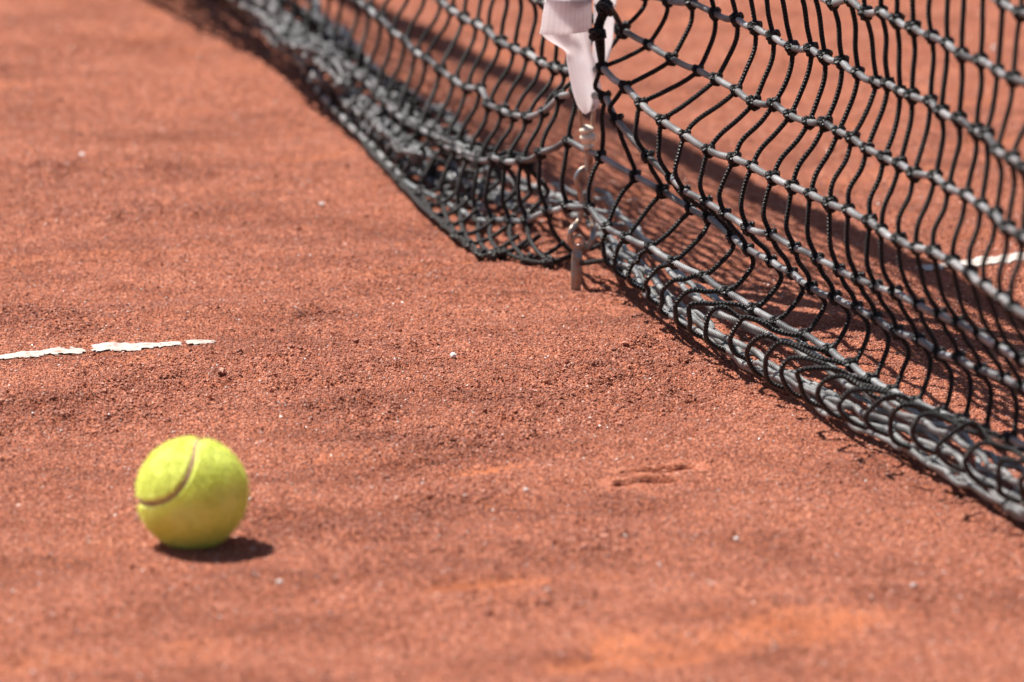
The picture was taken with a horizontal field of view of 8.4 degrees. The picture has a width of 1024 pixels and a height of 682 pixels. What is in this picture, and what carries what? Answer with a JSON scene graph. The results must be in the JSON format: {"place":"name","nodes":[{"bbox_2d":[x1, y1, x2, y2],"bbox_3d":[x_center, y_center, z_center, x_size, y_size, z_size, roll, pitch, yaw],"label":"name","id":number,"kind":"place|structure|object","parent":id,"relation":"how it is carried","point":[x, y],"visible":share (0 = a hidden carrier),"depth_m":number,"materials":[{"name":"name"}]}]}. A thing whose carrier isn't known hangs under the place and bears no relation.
{"place":"outdoors","nodes":[
{"label":"outdoors","id":0,"kind":"place"},
{"bbox_2d":[0,0,1023,681],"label":"ground","id":1,"kind":"structure","parent":0,"point":[638,476],"depth_m":4.69,"materials":[{"name":"soil"}]},
{"bbox_2d":[0,339,215,358],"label":"court line","id":2,"kind":"object","parent":1,"relation":"on","point":[114,346],"visible":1,"depth_m":4.83,"materials":[{"name":"white paint"}]},
{"bbox_2d":[133,435,250,549],"bbox_3d":[-0.196,0.093,4.254,0.072,0.072,0.073,0,12,0],"label":"tennis ball","id":3,"kind":"object","parent":1,"relation":"on","point":[191,492],"visible":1,"depth_m":4.23,"materials":[{"name":"yellow fabric"}]},
{"bbox_2d":[450,352,456,357],"bbox_3d":[-0.041,0.010,4.807,0.006,0.004,0.005,4,12,18],"label":"pebble","id":4,"kind":"object","parent":1,"relation":"on","point":[453,355],"visible":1,"depth_m":4.81,"materials":[{"name":"white stone"}]},
{"bbox_2d":[0,0,1023,681],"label":"pale grit","id":5,"kind":"object","parent":1,"relation":"on","point":[474,378],"visible":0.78,"depth_m":4.67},
{"bbox_2d":[570,234,584,290],"bbox_3d":[0.048,-0.042,5.061,0.011,0.072,0.009,0,12,0],"label":"ground anchor","id":6,"kind":"object","parent":1,"relation":"in","point":[576,267],"visible":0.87,"depth_m":5.06,"materials":[{"name":"metal"}]},
{"bbox_2d":[212,0,1023,521],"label":"tennis net","id":7,"kind":"object","parent":1,"relation":"on","point":[316,46],"visible":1,"depth_m":4.79,"materials":[{"name":"fabric"}]},
{"bbox_2d":[539,0,615,252],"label":"strap","id":8,"kind":"object","parent":7,"relation":"hanging from","point":[566,25],"visible":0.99,"depth_m":5.04,"materials":[{"name":"fabric"}]},
{"bbox_2d":[922,252,1023,270],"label":"court line","id":9,"kind":"object","parent":1,"relation":"on","point":[976,261],"visible":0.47,"depth_m":5.13,"materials":[{"name":"white paint"}]}
]}

